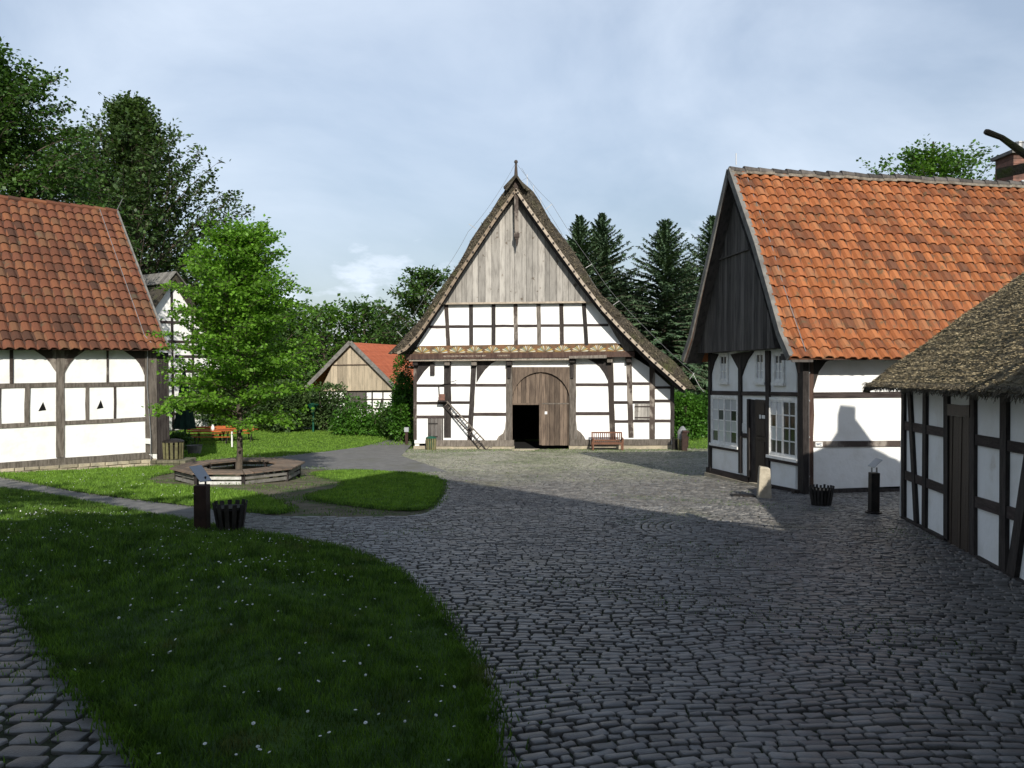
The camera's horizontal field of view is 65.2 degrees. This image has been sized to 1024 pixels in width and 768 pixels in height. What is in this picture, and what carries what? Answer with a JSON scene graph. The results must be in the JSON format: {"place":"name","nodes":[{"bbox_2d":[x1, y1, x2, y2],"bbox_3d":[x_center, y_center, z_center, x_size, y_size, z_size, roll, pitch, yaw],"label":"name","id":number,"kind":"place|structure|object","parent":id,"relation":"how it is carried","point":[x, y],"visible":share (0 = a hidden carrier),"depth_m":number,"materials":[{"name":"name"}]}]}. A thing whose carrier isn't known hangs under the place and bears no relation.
{"place":"outdoors","nodes":[
{"label":"outdoors","id":0,"kind":"place"},
{"bbox_2d":[0,479,215,524],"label":"side path","id":1,"kind":"structure","parent":0,"point":[171,509],"depth_m":17.83,"materials":[{"name":"grey stone"}]},
{"bbox_2d":[0,464,288,513],"bbox_3d":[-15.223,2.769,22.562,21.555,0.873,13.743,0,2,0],"label":"lawn by house","id":2,"kind":"structure","parent":0,"point":[153,490],"depth_m":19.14,"materials":[{"name":"green plant"}]},
{"bbox_2d":[0,486,493,767],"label":"lawn mound","id":3,"kind":"object","parent":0,"point":[300,718],"visible":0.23,"depth_m":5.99,"materials":[{"name":"green plant"}]},
{"bbox_2d":[189,465,213,529],"bbox_3d":[-5.125,1.899,13.226,0.390,1.094,0.390,0,2,0],"label":"info post","id":4,"kind":"object","parent":3,"relation":"on","point":[201,494],"visible":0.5,"depth_m":13.13,"materials":[{"name":"metal"}]},
{"bbox_2d":[0,469,455,760],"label":"daisies","id":5,"kind":"object","parent":3,"relation":"on","point":[253,723],"visible":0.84,"depth_m":7.56,"materials":[{"name":"white plant"}]},
{"bbox_2d":[212,499,247,531],"bbox_3d":[-4.696,2.211,13.334,0.560,0.516,0.564,0,2,0],"label":"litter bin","id":6,"kind":"object","parent":3,"relation":"on","point":[229,515],"visible":0.88,"depth_m":13.16,"materials":[{"name":"wood"}]},
{"bbox_2d":[60,465,445,517],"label":"trodden ground","id":7,"kind":"structure","parent":0,"point":[306,505],"depth_m":19.91,"materials":[{"name":"soil"}]},
{"bbox_2d":[141,211,324,475],"bbox_3d":[-8.175,-1.123,23.590,5.179,8.041,5.244,0,2,0],"label":"lime tree","id":8,"kind":"object","parent":7,"relation":"on","point":[237,300],"visible":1,"depth_m":22.96,"materials":[{"name":"green plant"}]},
{"bbox_2d":[170,457,304,484],"bbox_3d":[-8.073,2.639,23.690,3.516,0.500,3.522,0,2,0],"label":"tree bench","id":9,"kind":"object","parent":7,"relation":"on","point":[285,465],"visible":0.81,"depth_m":22.91,"materials":[{"name":"brown wood"}]},
{"bbox_2d":[204,439,445,471],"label":"path","id":10,"kind":"structure","parent":0,"point":[380,457],"depth_m":33.26,"materials":[{"name":"grey gravel"}]},
{"bbox_2d":[404,427,408,444],"bbox_3d":[-5.874,2.912,44.607,0.240,1.000,0.200,0,2,0],"label":"information sign","id":11,"kind":"object","parent":10,"relation":"on","point":[406,430],"visible":0.86,"depth_m":44.52,"materials":[{"name":"metal"}]},
{"bbox_2d":[309,468,442,509],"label":"lawn island","id":12,"kind":"structure","parent":0,"point":[384,494],"depth_m":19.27,"materials":[{"name":"green plant"}]},
{"bbox_2d":[170,393,707,460],"bbox_3d":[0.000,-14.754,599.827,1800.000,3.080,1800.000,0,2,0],"label":"ground","id":13,"kind":"structure","parent":0,"point":[410,447],"depth_m":46.93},
{"bbox_2d":[0,36,141,258],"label":"chestnut tree","id":14,"kind":"object","parent":13,"relation":"on","point":[20,145],"visible":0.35,"depth_m":40.30,"materials":[{"name":"green plant"}]},
{"bbox_2d":[6,148,160,269],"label":"beech tree","id":15,"kind":"object","parent":13,"relation":"on","point":[69,198],"depth_m":70.30,"materials":[{"name":"green plant"}]},
{"bbox_2d":[0,195,170,472],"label":"tiled farmhouse","id":16,"kind":"object","parent":13,"relation":"on","point":[80,380],"visible":0.94,"depth_m":27.73,"materials":[{"name":"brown wood"}]},
{"bbox_2d":[7,90,294,337],"bbox_3d":[-30.317,-10.166,62.877,24.276,26.193,25.196,0,2,0],"label":"beech tree","id":17,"kind":"object","parent":13,"relation":"on","point":[132,151],"visible":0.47,"depth_m":61.79,"materials":[{"name":"green plant"}]},
{"bbox_2d":[150,457,195,466],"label":"rubble block","id":18,"kind":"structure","parent":13,"relation":"on","point":[173,462],"depth_m":28.52,"materials":[{"name":"beige stone"}]},
{"bbox_2d":[162,438,183,459],"bbox_3d":[-12.271,2.338,28.989,0.749,0.721,0.749,0,2,0],"label":"litter bin","id":19,"kind":"object","parent":18,"relation":"on","point":[173,449],"visible":1,"depth_m":28.73,"materials":[{"name":"wood"}]},
{"bbox_2d":[143,271,222,429],"bbox_3d":[-29.070,-2.353,58.567,16.630,10.688,10.400,1,2,37],"label":"thatched farmhouse","id":20,"kind":"object","parent":13,"relation":"on","point":[162,299],"visible":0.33,"depth_m":53.98,"materials":[{"name":"white paint"}]},
{"bbox_2d":[170,430,195,449],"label":"shrub","id":21,"kind":"object","parent":13,"relation":"on","point":[184,436],"visible":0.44,"depth_m":40.43,"materials":[{"name":"green plant"}]},
{"bbox_2d":[173,372,196,429],"bbox_3d":[-17.220,1.398,42.061,1.064,4.100,1.064,2,2,45],"label":"parasol","id":22,"kind":"object","parent":13,"relation":"on","point":[185,419],"visible":0.49,"depth_m":41.77,"materials":[{"name":"green fabric"}]},
{"bbox_2d":[186,444,201,454],"bbox_3d":[-14.726,3.063,37.108,0.720,0.450,0.702,0,2,0],"label":"planter","id":23,"kind":"object","parent":13,"relation":"on","point":[195,448],"visible":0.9,"depth_m":36.88,"materials":[{"name":"grey metal"}]},
{"bbox_2d":[187,427,225,440],"bbox_3d":[-17.742,2.929,46.341,2.202,0.878,0.336,0,2,-3],"label":"beer bench","id":24,"kind":"object","parent":13,"relation":"on","point":[205,431],"visible":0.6,"depth_m":46.45,"materials":[{"name":"orange wood"}]},
{"bbox_2d":[192,430,232,443],"bbox_3d":[-16.905,3.006,45.310,2.200,0.790,0.600,0,2,-3],"label":"beer table","id":25,"kind":"object","parent":13,"relation":"on","point":[213,430],"visible":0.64,"depth_m":45.10,"materials":[{"name":"orange wood"}]},
{"bbox_2d":[194,436,230,443],"bbox_3d":[-16.783,3.179,44.515,2.200,0.488,0.271,0,2,-3],"label":"bench","id":26,"kind":"object","parent":13,"relation":"on","point":[213,437],"visible":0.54,"depth_m":44.47,"materials":[{"name":"orange wood"}]},
{"bbox_2d":[189,363,261,430],"bbox_3d":[-19.362,0.927,53.742,5.613,4.739,3.816,1,2,28],"label":"shrub","id":27,"kind":"object","parent":13,"relation":"on","point":[206,417],"visible":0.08,"depth_m":53.38,"materials":[{"name":"green plant"}]},
{"bbox_2d":[216,426,253,440],"bbox_3d":[-16.321,2.908,47.041,2.200,0.878,0.336,0,2,0],"label":"bench","id":28,"kind":"object","parent":13,"relation":"on","point":[230,432],"visible":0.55,"depth_m":47.16,"materials":[{"name":"orange wood"}]},
{"bbox_2d":[217,429,257,440],"bbox_3d":[-15.755,2.989,45.910,2.200,0.790,0.600,0,2,0],"label":"beer table","id":29,"kind":"object","parent":13,"relation":"on","point":[233,429],"visible":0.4,"depth_m":45.73,"materials":[{"name":"orange wood"}]},
{"bbox_2d":[195,277,292,401],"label":"beech tree","id":30,"kind":"object","parent":13,"relation":"on","point":[282,378],"depth_m":65.65,"materials":[{"name":"green plant"}]},
{"bbox_2d":[210,378,277,429],"bbox_3d":[-17.681,1.310,53.802,5.036,3.953,4.489,0,2,0],"label":"shrub","id":31,"kind":"object","parent":13,"relation":"on","point":[254,411],"visible":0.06,"depth_m":53.08,"materials":[{"name":"green plant"}]},
{"bbox_2d":[218,304,316,385],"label":"broadleaf tree","id":32,"kind":"object","parent":13,"relation":"on","point":[315,362],"visible":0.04,"depth_m":66.04,"materials":[{"name":"green plant"}]},
{"bbox_2d":[257,378,312,433],"bbox_3d":[-14.775,1.449,52.430,3.760,3.798,4.980,0,2,0],"label":"shrub","id":33,"kind":"object","parent":13,"relation":"on","point":[271,404],"visible":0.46,"depth_m":51.64,"materials":[{"name":"green plant"}]},
{"bbox_2d":[267,295,338,393],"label":"broadleaf tree","id":34,"kind":"object","parent":13,"relation":"on","point":[321,362],"visible":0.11,"depth_m":73.69,"materials":[{"name":"green plant"}]},
{"bbox_2d":[307,403,318,431],"bbox_3d":[-12.948,2.213,52.090,0.800,1.950,0.780,0,2,0],"label":"street lamp","id":35,"kind":"object","parent":13,"relation":"on","point":[315,406],"visible":0.9,"depth_m":51.95,"materials":[{"name":"green metal"}]},
{"bbox_2d":[276,381,352,431],"bbox_3d":[-12.956,1.534,52.974,5.174,3.488,3.871,0,2,0],"label":"shrub","id":36,"kind":"object","parent":13,"relation":"on","point":[329,404],"visible":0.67,"depth_m":52.66,"materials":[{"name":"green plant"}]},
{"bbox_2d":[292,293,392,384],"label":"broadleaf tree","id":37,"kind":"object","parent":13,"relation":"on","point":[332,320],"visible":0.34,"depth_m":82.99,"materials":[{"name":"green plant"}]},
{"bbox_2d":[327,393,374,435],"bbox_3d":[-10.074,1.985,50.084,3.036,2.807,2.874,0,2,0],"label":"shrub","id":38,"kind":"object","parent":13,"relation":"on","point":[351,417],"visible":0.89,"depth_m":49.66,"materials":[{"name":"green plant"}]},
{"bbox_2d":[304,341,413,416],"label":"red roofed barn","id":39,"kind":"structure","parent":13,"relation":"on","point":[360,369],"depth_m":61.79,"materials":[{"name":"brown wood"}]},
{"bbox_2d":[345,392,364,407],"bbox_3d":[-12.135,1.274,62.026,1.668,1.340,0.130,0,2,10],"label":"dark doorway","id":40,"kind":"structure","parent":39,"relation":"in","point":[360,394],"depth_m":61.92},
{"bbox_2d":[309,294,410,365],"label":"broadleaf tree","id":41,"kind":"object","parent":13,"relation":"on","point":[370,320],"visible":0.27,"depth_m":86.66,"materials":[{"name":"green plant"}]},
{"bbox_2d":[354,400,390,437],"bbox_3d":[-8.278,2.195,49.633,3.050,2.414,2.712,0,2,0],"label":"shrub","id":42,"kind":"object","parent":13,"relation":"on","point":[374,430],"visible":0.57,"depth_m":49.15,"materials":[{"name":"green plant"}]},
{"bbox_2d":[355,317,408,344],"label":"broadleaf tree","id":43,"kind":"object","parent":13,"relation":"on","point":[396,326],"visible":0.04,"depth_m":90.64,"materials":[{"name":"green plant"}]},
{"bbox_2d":[375,405,391,437],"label":"shrub","id":44,"kind":"object","parent":13,"relation":"on","point":[384,415],"visible":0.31,"depth_m":48.06,"materials":[{"name":"green plant"}]},
{"bbox_2d":[385,394,412,441],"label":"shrub","id":45,"kind":"object","parent":13,"relation":"on","point":[397,417],"visible":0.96,"depth_m":45.75,"materials":[{"name":"green plant"}]},
{"bbox_2d":[389,354,413,440],"bbox_3d":[-6.213,0.623,47.196,2.278,5.695,2.618,0,2,0],"label":"shrub","id":46,"kind":"object","parent":13,"relation":"on","point":[405,388],"visible":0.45,"depth_m":47.08,"materials":[{"name":"green plant"}]},
{"bbox_2d":[363,265,451,344],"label":"oak tree","id":47,"kind":"object","parent":13,"relation":"on","point":[413,294],"visible":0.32,"depth_m":76.73,"materials":[{"name":"green plant"}]},
{"bbox_2d":[283,330,657,380],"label":"wood","id":48,"kind":"object","parent":13,"relation":"on","point":[335,345],"depth_m":111.01,"materials":[{"name":"green plant"}]},
{"bbox_2d":[388,160,703,448],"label":"barn","id":49,"kind":"structure","parent":13,"relation":"on","point":[523,328],"depth_m":41.50,"materials":[{"name":"white paint"}]},
{"bbox_2d":[437,380,456,401],"bbox_3d":[-3.377,0.364,41.760,0.984,1.129,0.460,0,2,0],"label":"hen hutch","id":50,"kind":"object","parent":49,"relation":"attached to","point":[441,397],"visible":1,"depth_m":41.69,"materials":[{"name":"wood"}]},
{"bbox_2d":[566,214,637,323],"bbox_3d":[4.891,-3.528,60.364,13.389,18.345,12.327,0,2,0],"label":"spruce tree","id":51,"kind":"object","parent":13,"relation":"on","point":[580,232],"visible":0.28,"depth_m":59.26,"materials":[{"name":"green plant"}]},
{"bbox_2d":[586,212,658,347],"bbox_3d":[7.181,-3.716,62.191,13.819,19.105,13.644,0,2,0],"label":"spruce tree","id":52,"kind":"object","parent":13,"relation":"on","point":[603,230],"visible":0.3,"depth_m":61.09,"materials":[{"name":"green plant"}]},
{"bbox_2d":[624,284,661,344],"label":"spruce tree","id":53,"kind":"object","parent":13,"relation":"on","point":[638,292],"visible":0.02,"depth_m":65.28,"materials":[{"name":"green plant"}]},
{"bbox_2d":[611,218,707,401],"bbox_3d":[10.750,-3.163,60.045,13.696,18.444,15.522,0,2,0],"label":"spruce tree","id":54,"kind":"object","parent":13,"relation":"on","point":[665,256],"visible":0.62,"depth_m":59.06,"materials":[{"name":"green plant"}]},
{"bbox_2d":[674,390,686,435],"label":"hedge bush","id":55,"kind":"object","parent":13,"relation":"on","point":[676,393],"visible":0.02,"depth_m":49.52,"materials":[{"name":"green plant"}]},
{"bbox_2d":[655,267,706,391],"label":"spruce tree","id":56,"kind":"object","parent":13,"relation":"on","point":[687,310],"visible":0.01,"depth_m":70.79,"materials":[{"name":"green plant"}]},
{"bbox_2d":[651,215,715,392],"bbox_3d":[16.302,-3.755,63.854,15.132,19.481,15.512,0,2,0],"label":"spruce tree","id":57,"kind":"object","parent":13,"relation":"on","point":[702,247],"visible":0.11,"depth_m":63.20,"materials":[{"name":"green plant"}]},
{"bbox_2d":[674,391,707,440],"bbox_3d":[10.602,1.931,48.055,3.449,3.066,2.484,0,2,0],"label":"hedge bush","id":58,"kind":"object","parent":13,"relation":"on","point":[689,414],"visible":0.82,"depth_m":47.71,"materials":[{"name":"green plant"}]},
{"bbox_2d":[695,391,707,437],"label":"hedge bush","id":59,"kind":"object","parent":13,"relation":"on","point":[705,396],"visible":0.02,"depth_m":48.88,"materials":[{"name":"green plant"}]},
{"bbox_2d":[681,141,1023,493],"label":"tiled cottage","id":60,"kind":"structure","parent":13,"relation":"on","point":[822,297],"depth_m":21.00,"materials":[{"name":"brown wood"}]},
{"bbox_2d":[709,395,737,449],"bbox_3d":[6.248,1.101,23.547,0.110,1.580,1.802,0,2,-12],"label":"window","id":61,"kind":"structure","parent":60,"relation":"in","point":[724,408],"depth_m":23.52,"materials":[{"name":"paint"}]},
{"bbox_2d":[717,353,729,383],"bbox_3d":[6.234,-0.454,23.567,0.110,0.932,0.629,0,2,-12],"label":"window","id":62,"kind":"structure","parent":60,"relation":"in","point":[723,357],"depth_m":23.56,"materials":[{"name":"paint"}]},
{"bbox_2d":[752,351,764,384],"bbox_3d":[6.660,-0.440,21.477,0.110,0.916,0.613,0,2,-12],"label":"window","id":63,"kind":"structure","parent":60,"relation":"in","point":[759,356],"depth_m":21.53,"materials":[{"name":"paint"}]},
{"bbox_2d":[755,399,765,482],"bbox_3d":[6.701,1.566,21.513,0.100,2.295,0.646,0,2,-12],"label":"door","id":64,"kind":"structure","parent":60,"relation":"in","point":[760,432],"depth_m":21.55,"materials":[{"name":"black wood"}]},
{"bbox_2d":[771,351,785,385],"bbox_3d":[6.850,-0.396,20.548,0.110,0.880,0.591,0,2,-12],"label":"window","id":65,"kind":"structure","parent":60,"relation":"in","point":[778,364],"depth_m":20.55,"materials":[{"name":"paint"}]},
{"bbox_2d":[766,397,797,462],"bbox_3d":[6.894,1.143,20.377,0.110,1.622,1.470,0,2,-12],"label":"window","id":66,"kind":"structure","parent":60,"relation":"in","point":[783,412],"depth_m":20.35,"materials":[{"name":"paint"}]},
{"bbox_2d":[856,134,999,180],"bbox_3d":[22.106,-4.874,43.545,11.985,16.745,11.946,1,2,21],"label":"maple tree","id":67,"kind":"object","parent":13,"relation":"on","point":[917,160],"visible":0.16,"depth_m":42.45,"materials":[{"name":"green plant"}]},
{"bbox_2d":[862,272,1023,584],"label":"thatched cottage","id":68,"kind":"structure","parent":13,"relation":"on","point":[958,383],"depth_m":11.42,"materials":[{"name":"white paint"}]},
{"bbox_2d":[947,416,968,551],"bbox_3d":[6.702,1.521,11.931,0.124,2.120,1.135,0,2,13],"label":"door","id":69,"kind":"structure","parent":68,"relation":"in","point":[958,425],"depth_m":11.84,"materials":[{"name":"wood"}]},
{"bbox_2d":[0,447,1023,767],"bbox_3d":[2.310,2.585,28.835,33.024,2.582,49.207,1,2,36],"label":"cobbled yard","id":70,"kind":"structure","parent":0,"point":[838,560],"depth_m":7.74,"materials":[{"name":"stone"}]},
{"bbox_2d":[426,436,436,449],"bbox_3d":[-4.189,3.050,41.410,0.562,0.720,0.562,0,2,0],"label":"litter bin","id":71,"kind":"object","parent":70,"relation":"on","point":[430,442],"visible":0.97,"depth_m":41.22,"materials":[{"name":"wood"}]},
{"bbox_2d":[442,401,491,449],"bbox_3d":[-2.344,2.197,41.650,2.689,2.628,0.073,0,2,15],"label":"hen ladder","id":72,"kind":"object","parent":70,"relation":"on","point":[465,424],"visible":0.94,"depth_m":41.63,"materials":[{"name":"brown wood"}]},
{"bbox_2d":[0,448,982,767],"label":"joint weeds","id":73,"kind":"object","parent":70,"relation":"on","point":[114,728],"visible":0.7,"depth_m":6.27,"materials":[{"name":"green plant"}]},
{"bbox_2d":[512,449,538,450],"bbox_3d":[0.724,3.399,41.370,1.448,0.160,1.300,0,2,0],"label":"door slab","id":74,"kind":"structure","parent":70,"relation":"on","point":[524,449],"depth_m":40.82,"materials":[{"name":"stone"}]},
{"bbox_2d":[591,432,623,449],"bbox_3d":[4.917,2.958,41.234,1.600,0.939,0.655,0,2,0],"label":"garden bench","id":75,"kind":"object","parent":70,"relation":"on","point":[621,442],"visible":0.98,"depth_m":41.43,"materials":[{"name":"red wood"}]},
{"bbox_2d":[672,437,677,449],"bbox_3d":[8.512,3.081,41.411,0.460,0.658,0.460,0,2,0],"label":"litter bin","id":76,"kind":"object","parent":70,"relation":"on","point":[674,444],"visible":0.57,"depth_m":41.25,"materials":[{"name":"metal"}]},
{"bbox_2d":[677,426,687,449],"bbox_3d":[8.717,2.775,40.902,0.540,1.241,0.514,0,2,0],"label":"stone bollard","id":77,"kind":"object","parent":70,"relation":"on","point":[679,436],"visible":0.53,"depth_m":40.77,"materials":[{"name":"stone"}]},
{"bbox_2d":[681,430,688,450],"bbox_3d":[8.752,2.873,40.429,0.350,1.050,0.350,0,2,0],"label":"pump post","id":78,"kind":"object","parent":70,"relation":"on","point":[684,440],"visible":0.94,"depth_m":40.31,"materials":[{"name":"wood"}]},
{"bbox_2d":[730,494,755,496],"bbox_3d":[5.507,2.647,19.059,0.543,0.040,0.404,0,2,6],"label":"drain grate","id":79,"kind":"object","parent":70,"relation":"on","point":[749,495],"visible":1,"depth_m":18.91,"materials":[{"name":"metal"}]},
{"bbox_2d":[756,466,771,497],"bbox_3d":[5.885,2.294,18.672,0.315,0.756,0.264,0,2,6],"label":"stone bollard","id":80,"kind":"object","parent":70,"relation":"on","point":[764,483],"visible":0.94,"depth_m":18.56,"materials":[{"name":"stone"}]},
{"bbox_2d":[808,484,834,505],"bbox_3d":[6.639,2.390,17.172,0.530,0.426,0.530,0,2,0],"label":"litter bin","id":81,"kind":"object","parent":70,"relation":"on","point":[821,496],"visible":0.98,"depth_m":17.01,"materials":[{"name":"metal"}]},
{"bbox_2d":[865,458,881,514],"bbox_3d":[7.141,2.015,15.783,0.314,1.082,0.314,0,2,0],"label":"info post","id":82,"kind":"object","parent":70,"relation":"on","point":[873,492],"visible":1,"depth_m":15.71,"materials":[{"name":"metal"}]},
{"bbox_2d":[983,129,1023,178],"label":"well sweep","id":83,"kind":"object","parent":70,"relation":"on","point":[1009,171],"visible":1,"depth_m":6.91,"materials":[{"name":"brown wood"}]},
{"bbox_2d":[0,0,1023,344],"label":"sky","id":84,"kind":"structure","parent":0,"point":[371,134],"materials":[{"name":"blue"}]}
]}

